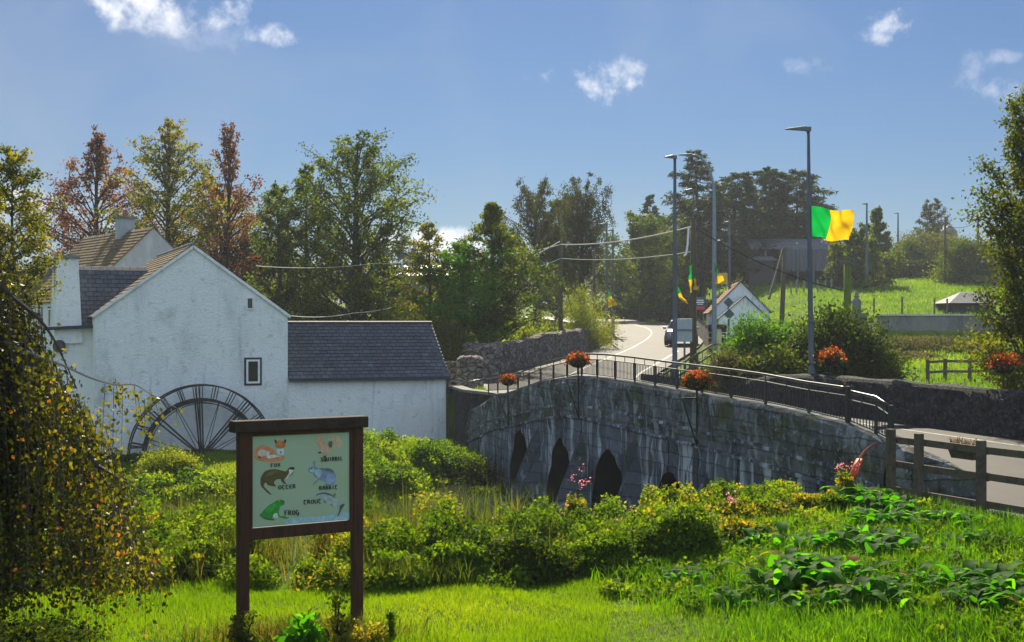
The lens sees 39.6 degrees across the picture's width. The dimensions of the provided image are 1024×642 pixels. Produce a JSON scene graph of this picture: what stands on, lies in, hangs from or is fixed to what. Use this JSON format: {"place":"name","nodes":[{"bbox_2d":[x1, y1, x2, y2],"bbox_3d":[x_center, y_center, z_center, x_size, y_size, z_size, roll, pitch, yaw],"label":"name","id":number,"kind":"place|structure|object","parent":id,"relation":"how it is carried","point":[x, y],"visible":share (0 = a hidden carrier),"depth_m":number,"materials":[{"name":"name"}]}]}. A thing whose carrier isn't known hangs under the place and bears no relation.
{"place":"outdoors","nodes":[
{"label":"outdoors","id":0,"kind":"place"},
{"bbox_2d":[83,606,493,641],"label":"grass","id":1,"kind":"structure","parent":0,"point":[271,631],"depth_m":14.45,"materials":[{"name":"green plant"}]},
{"bbox_2d":[370,478,564,521],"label":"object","id":2,"kind":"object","parent":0,"point":[467,487],"depth_m":41.43,"materials":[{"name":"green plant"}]},
{"bbox_2d":[0,279,1021,641],"bbox_3d":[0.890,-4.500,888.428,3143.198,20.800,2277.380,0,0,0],"label":"ground","id":3,"kind":"structure","parent":0,"point":[670,631],"depth_m":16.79,"materials":[{"name":"green plant"}]},
{"bbox_2d":[0,163,44,359],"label":"young birch","id":4,"kind":"object","parent":3,"relation":"on","point":[11,262],"visible":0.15,"depth_m":22.44,"materials":[{"name":"green plant"}]},
{"bbox_2d":[0,143,76,311],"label":"golden tree","id":5,"kind":"object","parent":3,"relation":"on","point":[13,176],"visible":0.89,"depth_m":39.87,"materials":[{"name":"green plant"}]},
{"bbox_2d":[0,612,131,641],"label":"corner shrub","id":6,"kind":"object","parent":3,"relation":"on","point":[48,635],"visible":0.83,"depth_m":14.15,"materials":[{"name":"green plant"}]},
{"bbox_2d":[0,268,183,641],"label":"weeping birch","id":7,"kind":"object","parent":3,"relation":"on","point":[31,440],"visible":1,"depth_m":11.61,"materials":[{"name":"green plant"}]},
{"bbox_2d":[43,235,147,433],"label":"mill wing","id":8,"kind":"structure","parent":3,"relation":"on","point":[90,290],"depth_m":51.31,"materials":[{"name":"white paint"}]},
{"bbox_2d":[19,209,174,362],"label":"yard house","id":9,"kind":"structure","parent":3,"relation":"on","point":[126,244],"depth_m":69.86,"materials":[{"name":"stone"}]},
{"bbox_2d":[1,124,200,280],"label":"copper beech","id":10,"kind":"object","parent":3,"relation":"on","point":[100,151],"visible":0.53,"depth_m":83.63,"materials":[{"name":"brown plant"}]},
{"bbox_2d":[90,117,233,253],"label":"golden beech","id":11,"kind":"object","parent":3,"relation":"on","point":[168,192],"visible":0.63,"depth_m":79.48,"materials":[{"name":"green plant"}]},
{"bbox_2d":[130,443,214,479],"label":"bush","id":12,"kind":"object","parent":3,"relation":"on","point":[170,461],"visible":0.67,"depth_m":40.69,"materials":[{"name":"green plant"}]},
{"bbox_2d":[88,242,291,454],"bbox_3d":[-13.435,1.460,56.601,7.198,8.680,10.575,0,0,-21],"label":"white mill","id":13,"kind":"object","parent":3,"relation":"on","point":[192,313],"visible":0.73,"depth_m":51.69,"materials":[{"name":"paint"}]},
{"bbox_2d":[127,384,264,454],"bbox_3d":[-11.189,4.857,51.210,5.170,5.170,1.150,0,0,-21],"label":"water wheel","id":14,"kind":"object","parent":13,"relation":"attached to","point":[199,411],"visible":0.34,"depth_m":50.85,"materials":[{"name":"metal"}]},
{"bbox_2d":[169,534,250,580],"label":"waterside weed","id":15,"kind":"object","parent":3,"relation":"on","point":[193,545],"visible":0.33,"depth_m":18.00,"materials":[{"name":"green plant"}]},
{"bbox_2d":[158,122,288,293],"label":"copper beech","id":16,"kind":"object","parent":3,"relation":"on","point":[230,170],"visible":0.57,"depth_m":85.65,"materials":[{"name":"brown plant"}]},
{"bbox_2d":[161,178,311,296],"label":"beech","id":17,"kind":"object","parent":3,"relation":"on","point":[256,224],"visible":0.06,"depth_m":91.50,"materials":[{"name":"orange plant"}]},
{"bbox_2d":[225,608,262,641],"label":"shrub","id":18,"kind":"object","parent":3,"relation":"on","point":[241,629],"visible":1,"depth_m":14.19,"materials":[{"name":"green plant"}]},
{"bbox_2d":[43,427,464,514],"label":"mill bank undergrowth","id":19,"kind":"object","parent":3,"relation":"on","point":[381,457],"visible":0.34,"depth_m":42.00,"materials":[{"name":"green plant"}]},
{"bbox_2d":[211,230,303,313],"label":"ash tree","id":20,"kind":"object","parent":3,"relation":"on","point":[245,248],"visible":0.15,"depth_m":87.55,"materials":[{"name":"green plant"}]},
{"bbox_2d":[39,386,485,516],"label":"mill bank grass","id":21,"kind":"structure","parent":3,"relation":"on","point":[226,462],"depth_m":44.83,"materials":[{"name":"green plant"}]},
{"bbox_2d":[243,180,320,320],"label":"twin ash","id":22,"kind":"object","parent":3,"relation":"on","point":[270,229],"visible":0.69,"depth_m":77.43,"materials":[{"name":"green plant"}]},
{"bbox_2d":[229,415,367,638],"bbox_3d":[-2.210,2.308,14.845,1.513,2.585,0.170,0,0,-33],"label":"wildlife board","id":23,"kind":"object","parent":3,"relation":"on","point":[299,477],"visible":1,"depth_m":14.81,"materials":[{"name":"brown wood"}]},
{"bbox_2d":[272,606,329,641],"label":"leafy plant","id":24,"kind":"object","parent":3,"relation":"on","point":[309,631],"visible":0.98,"depth_m":14.07,"materials":[{"name":"green plant"}]},
{"bbox_2d":[269,162,346,308],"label":"twin ash","id":25,"kind":"object","parent":3,"relation":"on","point":[309,168],"visible":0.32,"depth_m":78.83,"materials":[{"name":"green plant"}]},
{"bbox_2d":[28,476,605,590],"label":"river reeds","id":26,"kind":"object","parent":3,"relation":"on","point":[268,555],"visible":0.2,"depth_m":18.66,"materials":[{"name":"green plant"}]},
{"bbox_2d":[277,290,364,320],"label":"tree understorey","id":27,"kind":"object","parent":3,"relation":"on","point":[323,310],"visible":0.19,"depth_m":71.51,"materials":[{"name":"green plant"}]},
{"bbox_2d":[315,582,358,641],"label":"shrub","id":28,"kind":"object","parent":3,"relation":"on","point":[336,621],"visible":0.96,"depth_m":14.23,"materials":[{"name":"green plant"}]},
{"bbox_2d":[252,127,443,320],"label":"lime tree","id":29,"kind":"object","parent":3,"relation":"on","point":[358,289],"visible":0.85,"depth_m":75.33,"materials":[{"name":"green plant"}]},
{"bbox_2d":[341,619,390,641],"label":"shrub","id":30,"kind":"object","parent":3,"relation":"on","point":[375,634],"visible":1,"depth_m":14.15,"materials":[{"name":"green plant"}]},
{"bbox_2d":[288,321,449,440],"bbox_3d":[-6.206,2.897,56.223,6.330,5.805,4.896,0,0,-21],"label":"mill annex","id":31,"kind":"object","parent":3,"relation":"on","point":[384,375],"visible":0.64,"depth_m":54.67,"materials":[{"name":"stone"}]},
{"bbox_2d":[364,548,422,584],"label":"bramble","id":32,"kind":"object","parent":3,"relation":"on","point":[392,556],"visible":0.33,"depth_m":17.62,"materials":[{"name":"green plant"}]},
{"bbox_2d":[9,477,801,594],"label":"riverside undergrowth","id":33,"kind":"object","parent":3,"relation":"on","point":[711,495],"visible":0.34,"depth_m":18.92,"materials":[{"name":"green plant"}]},
{"bbox_2d":[390,221,469,330],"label":"yellow birch","id":34,"kind":"object","parent":3,"relation":"on","point":[427,236],"visible":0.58,"depth_m":69.68,"materials":[{"name":"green plant"}]},
{"bbox_2d":[418,442,483,468],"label":"mill bank bush","id":35,"kind":"object","parent":3,"relation":"on","point":[455,454],"visible":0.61,"depth_m":46.45,"materials":[{"name":"green plant"}]},
{"bbox_2d":[434,312,470,360],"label":"bush","id":36,"kind":"object","parent":3,"relation":"on","point":[450,342],"visible":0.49,"depth_m":65.57,"materials":[{"name":"green plant"}]},
{"bbox_2d":[410,538,502,582],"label":"bramble","id":37,"kind":"object","parent":3,"relation":"on","point":[460,551],"visible":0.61,"depth_m":17.72,"materials":[{"name":"green plant"}]},
{"bbox_2d":[410,238,519,342],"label":"alder tree","id":38,"kind":"object","parent":3,"relation":"on","point":[473,316],"visible":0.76,"depth_m":68.93,"materials":[{"name":"green plant"}]},
{"bbox_2d":[456,355,483,388],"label":"gate pier","id":39,"kind":"structure","parent":3,"relation":"on","point":[469,367],"depth_m":57.02,"materials":[{"name":"stone"}]},
{"bbox_2d":[436,449,504,485],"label":"mill bank bush","id":40,"kind":"object","parent":3,"relation":"on","point":[478,470],"visible":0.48,"depth_m":45.70,"materials":[{"name":"green plant"}]},
{"bbox_2d":[479,342,499,374],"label":"gate pier","id":41,"kind":"structure","parent":3,"relation":"on","point":[489,353],"depth_m":65.09,"materials":[{"name":"stone"}]},
{"bbox_2d":[410,201,570,340],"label":"alder tree","id":42,"kind":"object","parent":3,"relation":"on","point":[491,229],"visible":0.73,"depth_m":70.22,"materials":[{"name":"green plant"}]},
{"bbox_2d":[452,386,528,457],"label":"quay wall","id":43,"kind":"structure","parent":3,"relation":"on","point":[466,400],"depth_m":51.67,"materials":[{"name":"stone"}]},
{"bbox_2d":[7,228,1023,303],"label":"woods","id":44,"kind":"object","parent":3,"relation":"on","point":[586,282],"visible":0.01,"depth_m":292.20,"materials":[{"name":"green plant"}]},
{"bbox_2d":[473,528,591,586],"bbox_3d":[0.169,3.039,18.051,1.969,0.908,1.221,0,0,0],"label":"bramble","id":45,"kind":"object","parent":3,"relation":"on","point":[529,550],"visible":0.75,"depth_m":17.78,"materials":[{"name":"green plant"}]},
{"bbox_2d":[495,175,581,330],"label":"birch tree","id":46,"kind":"object","parent":3,"relation":"on","point":[533,205],"visible":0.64,"depth_m":111.13,"materials":[{"name":"green plant"}]},
{"bbox_2d":[493,324,611,372],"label":"rubble wall","id":47,"kind":"structure","parent":3,"relation":"on","point":[537,348],"depth_m":72.85,"materials":[{"name":"stone"}]},
{"bbox_2d":[521,192,609,324],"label":"dark tree","id":48,"kind":"object","parent":3,"relation":"on","point":[550,306],"visible":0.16,"depth_m":129.35,"materials":[{"name":"green plant"}]},
{"bbox_2d":[546,172,617,324],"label":"birch tree","id":49,"kind":"object","parent":3,"relation":"on","point":[585,236],"visible":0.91,"depth_m":111.22,"materials":[{"name":"green plant"}]},
{"bbox_2d":[550,276,626,348],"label":"golden bush","id":50,"kind":"object","parent":3,"relation":"on","point":[586,322],"visible":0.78,"depth_m":85.39,"materials":[{"name":"green plant"}]},
{"bbox_2d":[551,527,663,574],"bbox_3d":[1.149,3.057,18.362,1.733,0.759,1.175,0,0,0],"label":"bramble","id":51,"kind":"object","parent":3,"relation":"on","point":[614,546],"visible":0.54,"depth_m":18.19,"materials":[{"name":"green plant"}]},
{"bbox_2d":[588,210,711,320],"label":"beech tree","id":52,"kind":"object","parent":3,"relation":"on","point":[649,268],"visible":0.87,"depth_m":140.47,"materials":[{"name":"green plant"}]},
{"bbox_2d":[627,525,680,562],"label":"bramble","id":53,"kind":"object","parent":3,"relation":"on","point":[643,535],"visible":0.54,"depth_m":18.39,"materials":[{"name":"green plant"}]},
{"bbox_2d":[628,225,709,314],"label":"dark tree","id":54,"kind":"object","parent":3,"relation":"on","point":[686,282],"visible":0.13,"depth_m":148.91,"materials":[{"name":"green plant"}]},
{"bbox_2d":[664,155,677,376],"bbox_3d":[6.438,-1.759,57.500,0.551,9.919,0.250,0,0,0],"label":"street lamp","id":55,"kind":"object","parent":3,"relation":"on","point":[674,321],"visible":0.89,"depth_m":57.43,"materials":[{"name":"grey metal"}]},
{"bbox_2d":[652,293,709,322],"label":"roadside hedge","id":56,"kind":"object","parent":3,"relation":"on","point":[665,316],"visible":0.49,"depth_m":139.36,"materials":[{"name":"green plant"}]},
{"bbox_2d":[684,220,696,370],"bbox_3d":[7.886,-0.726,62.808,0.314,7.506,0.792,0,0,37],"label":"utility pole","id":57,"kind":"object","parent":3,"relation":"on","point":[693,347],"visible":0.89,"depth_m":62.88,"materials":[{"name":"grey wood"}]},
{"bbox_2d":[647,502,737,561],"bbox_3d":[2.317,2.873,18.705,1.336,0.985,1.127,0,0,0],"label":"bush","id":58,"kind":"object","parent":3,"relation":"on","point":[690,528],"visible":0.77,"depth_m":18.45,"materials":[{"name":"green plant"}]},
{"bbox_2d":[679,153,716,360],"bbox_3d":[8.491,-2.578,65.000,1.744,10.157,0.228,0,0,0],"label":"street lamp","id":59,"kind":"object","parent":3,"relation":"on","point":[714,311],"visible":0.94,"depth_m":64.93,"materials":[{"name":"grey metal"}]},
{"bbox_2d":[652,149,758,303],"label":"larch","id":60,"kind":"object","parent":3,"relation":"on","point":[694,165],"visible":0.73,"depth_m":149.18,"materials":[{"name":"green plant"}]},
{"bbox_2d":[466,375,975,516],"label":"stone bridge","id":61,"kind":"structure","parent":3,"relation":"on","point":[626,440],"depth_m":32.86,"materials":[{"name":"grey stone"}]},
{"bbox_2d":[452,353,893,436],"bbox_3d":[2.052,1.675,38.291,0.394,1.651,31.613,0,0,-16],"label":"bridge railing","id":62,"kind":"object","parent":61,"relation":"on","point":[553,371],"visible":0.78,"depth_m":29.04,"materials":[{"name":"metal"}]},
{"bbox_2d":[694,346,778,395],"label":"scrub","id":63,"kind":"object","parent":3,"relation":"on","point":[725,360],"visible":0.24,"depth_m":49.75,"materials":[{"name":"green plant"}]},
{"bbox_2d":[686,170,787,281],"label":"larch","id":64,"kind":"object","parent":3,"relation":"on","point":[739,205],"visible":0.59,"depth_m":152.19,"materials":[{"name":"green plant"}]},
{"bbox_2d":[703,281,771,339],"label":"white cottage","id":65,"kind":"structure","parent":3,"relation":"on","point":[739,294],"depth_m":100.00,"materials":[{"name":"paint"}]},
{"bbox_2d":[689,584,791,613],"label":"dock plant","id":66,"kind":"object","parent":3,"relation":"on","point":[727,592],"visible":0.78,"depth_m":15.83,"materials":[{"name":"green plant"}]},
{"bbox_2d":[714,490,766,520],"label":"balsam thicket","id":67,"kind":"object","parent":3,"relation":"on","point":[733,505],"visible":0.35,"depth_m":20.53,"materials":[{"name":"green plant"}]},
{"bbox_2d":[716,513,788,546],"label":"bramble","id":68,"kind":"object","parent":3,"relation":"on","point":[733,524],"visible":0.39,"depth_m":19.11,"materials":[{"name":"green plant"}]},
{"bbox_2d":[705,300,807,365],"bbox_3d":[9.070,1.281,52.175,4.515,4.106,4.811,0,0,0],"label":"willow bush","id":69,"kind":"object","parent":3,"relation":"on","point":[750,334],"visible":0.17,"depth_m":51.36,"materials":[{"name":"green plant"}]},
{"bbox_2d":[743,256,776,287],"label":"lean to shed","id":70,"kind":"object","parent":3,"relation":"on","point":[764,275],"visible":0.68,"depth_m":149.00,"materials":[{"name":"grey metal"}]},
{"bbox_2d":[724,166,806,262],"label":"pine tree","id":71,"kind":"object","parent":3,"relation":"on","point":[765,175],"visible":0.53,"depth_m":156.53,"materials":[{"name":"green plant"}]},
{"bbox_2d":[719,338,829,396],"bbox_3d":[9.051,2.475,48.941,4.322,3.799,4.236,0,0,28],"label":"scrub","id":72,"kind":"object","parent":3,"relation":"on","point":[786,366],"visible":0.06,"depth_m":48.75,"materials":[{"name":"green plant"}]},
{"bbox_2d":[733,565,824,597],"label":"dock plant","id":73,"kind":"object","parent":3,"relation":"on","point":[786,583],"visible":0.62,"depth_m":16.16,"materials":[{"name":"green plant"}]},
{"bbox_2d":[737,239,830,282],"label":"hay barn","id":74,"kind":"structure","parent":3,"relation":"on","point":[796,260],"depth_m":152.06,"materials":[{"name":"metal"}]},
{"bbox_2d":[563,276,1022,388],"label":"meadow grass","id":75,"kind":"structure","parent":3,"relation":"on","point":[910,306],"depth_m":120.69,"materials":[{"name":"green plant"}]},
{"bbox_2d":[714,546,877,585],"bbox_3d":[3.238,2.897,16.469,1.755,0.421,1.620,0,0,38],"label":"dock plant","id":76,"kind":"object","parent":3,"relation":"on","point":[791,554],"visible":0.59,"depth_m":16.40,"materials":[{"name":"green plant"}]},
{"bbox_2d":[785,126,815,373],"bbox_3d":[8.953,-1.430,44.200,0.930,9.259,0.220,0,0,0],"label":"street lamp","id":77,"kind":"object","parent":3,"relation":"on","point":[810,320],"visible":0.91,"depth_m":44.14,"materials":[{"name":"grey metal"}]},
{"bbox_2d":[811,206,853,240],"bbox_3d":[9.973,-3.034,44.340,1.483,1.092,0.339,0,0,-20],"label":"flag","id":78,"kind":"object","parent":77,"relation":"attached to","point":[829,225],"visible":1,"depth_m":44.29,"materials":[{"name":"yellow fabric"}]},
{"bbox_2d":[762,168,838,280],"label":"pine tree","id":79,"kind":"object","parent":3,"relation":"on","point":[796,214],"visible":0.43,"depth_m":156.84,"materials":[{"name":"green plant"}]},
{"bbox_2d":[780,585,880,616],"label":"dock plant","id":80,"kind":"object","parent":3,"relation":"on","point":[822,595],"visible":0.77,"depth_m":15.10,"materials":[{"name":"green plant"}]},
{"bbox_2d":[641,374,1023,439],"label":"roadside parapet","id":81,"kind":"structure","parent":3,"relation":"on","point":[977,410],"depth_m":37.38,"materials":[{"name":"stone"}]},
{"bbox_2d":[769,521,896,551],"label":"dock plant","id":82,"kind":"object","parent":3,"relation":"on","point":[783,526],"visible":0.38,"depth_m":18.16,"materials":[{"name":"green plant"}]},
{"bbox_2d":[764,554,910,587],"bbox_3d":[3.636,2.907,16.324,1.663,0.404,1.621,0,0,0],"label":"dock plant","id":83,"kind":"object","parent":3,"relation":"on","point":[827,564],"visible":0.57,"depth_m":16.06,"materials":[{"name":"green plant"}]},
{"bbox_2d":[757,289,918,380],"bbox_3d":[11.646,1.278,50.913,5.885,4.854,6.726,0,0,26],"label":"hawthorn bush","id":84,"kind":"object","parent":3,"relation":"on","point":[862,347],"visible":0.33,"depth_m":49.85,"materials":[{"name":"green plant"}]},
{"bbox_2d":[820,227,896,289],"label":"tree","id":85,"kind":"object","parent":3,"relation":"on","point":[854,247],"visible":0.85,"depth_m":138.97,"materials":[{"name":"green plant"}]},
{"bbox_2d":[804,524,921,563],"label":"dock plant","id":86,"kind":"object","parent":3,"relation":"on","point":[868,543],"visible":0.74,"depth_m":17.68,"materials":[{"name":"green plant"}]},
{"bbox_2d":[820,485,915,511],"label":"dock plant","id":87,"kind":"object","parent":3,"relation":"on","point":[860,494],"visible":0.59,"depth_m":21.17,"materials":[{"name":"green plant"}]},
{"bbox_2d":[817,570,924,608],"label":"dock plant","id":88,"kind":"object","parent":3,"relation":"on","point":[862,582],"visible":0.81,"depth_m":15.37,"materials":[{"name":"green plant"}]},
{"bbox_2d":[857,205,908,285],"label":"poplar","id":89,"kind":"object","parent":3,"relation":"on","point":[876,228],"visible":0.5,"depth_m":145.08,"materials":[{"name":"green plant"}]},
{"bbox_2d":[842,507,923,527],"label":"dock plant","id":90,"kind":"object","parent":3,"relation":"on","point":[881,515],"visible":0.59,"depth_m":19.50,"materials":[{"name":"green plant"}]},
{"bbox_2d":[847,497,952,516],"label":"dock plant","id":91,"kind":"object","parent":3,"relation":"on","point":[889,505],"visible":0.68,"depth_m":20.25,"materials":[{"name":"green plant"}]},
{"bbox_2d":[887,257,950,280],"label":"field hedge","id":92,"kind":"object","parent":3,"relation":"on","point":[915,267],"visible":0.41,"depth_m":161.99,"materials":[{"name":"green plant"}]},
{"bbox_2d":[884,227,963,259],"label":"hedge bush","id":93,"kind":"object","parent":3,"relation":"on","point":[938,243],"visible":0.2,"depth_m":170.92,"materials":[{"name":"green plant"}]},
{"bbox_2d":[877,334,990,351],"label":"field scrub","id":94,"kind":"object","parent":3,"relation":"on","point":[919,341],"visible":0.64,"depth_m":83.96,"materials":[{"name":"green plant"}]},
{"bbox_2d":[878,314,1014,330],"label":"retaining wall","id":95,"kind":"structure","parent":3,"relation":"on","point":[923,322],"depth_m":100.19,"materials":[{"name":"concrete"}]},
{"bbox_2d":[909,509,989,528],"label":"dock plant","id":96,"kind":"object","parent":3,"relation":"on","point":[937,514],"visible":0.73,"depth_m":19.37,"materials":[{"name":"green plant"}]},
{"bbox_2d":[886,429,1023,513],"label":"post and rail fence","id":97,"kind":"object","parent":3,"relation":"on","point":[981,476],"visible":0.78,"depth_m":20.90,"materials":[{"name":"brown wood"}]},
{"bbox_2d":[932,292,995,313],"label":"field shed","id":98,"kind":"structure","parent":3,"relation":"on","point":[958,302],"depth_m":104.07,"materials":[{"name":"stone"}]},
{"bbox_2d":[913,559,1023,607],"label":"dock plant","id":99,"kind":"object","parent":3,"relation":"on","point":[988,568],"visible":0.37,"depth_m":15.60,"materials":[{"name":"green plant"}]},
{"bbox_2d":[918,233,1023,285],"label":"field hedge","id":100,"kind":"object","parent":3,"relation":"on","point":[967,265],"visible":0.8,"depth_m":148.41,"materials":[{"name":"green plant"}]},
{"bbox_2d":[937,579,1023,623],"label":"dock plant","id":101,"kind":"object","parent":3,"relation":"on","point":[979,592],"visible":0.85,"depth_m":14.69,"materials":[{"name":"green plant"}]},
{"bbox_2d":[938,82,1023,389],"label":"edge tree","id":102,"kind":"object","parent":3,"relation":"on","point":[1010,231],"visible":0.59,"depth_m":35.95,"materials":[{"name":"green plant"}]},
{"bbox_2d":[956,560,1023,601],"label":"dock plant","id":103,"kind":"object","parent":3,"relation":"on","point":[1010,582],"visible":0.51,"depth_m":15.10,"materials":[{"name":"green plant"}]},
{"bbox_2d":[0,0,1023,302],"label":"sky","id":104,"kind":"structure","parent":0,"point":[896,98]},
{"bbox_2d":[478,316,1023,518],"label":"road","id":105,"kind":"structure","parent":0,"point":[652,346],"depth_m":60.27,"materials":[{"name":"grey asphalt"}]},
{"bbox_2d":[578,483,1023,641],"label":"bank grass","id":106,"kind":"structure","parent":0,"point":[837,626],"depth_m":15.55,"materials":[{"name":"green plant"}]},
{"bbox_3d":[11.895,1.480,34.418,0.035,0.440,0.035,0,0,0],"label":"basket stand","id":107,"kind":"object","parent":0,"visible":0},
{"bbox_2d":[984,349,1023,374],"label":"flower basket","id":108,"kind":"object","parent":107,"relation":"on","point":[1006,363],"visible":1,"depth_m":34.24,"materials":[{"name":"orange plant"}]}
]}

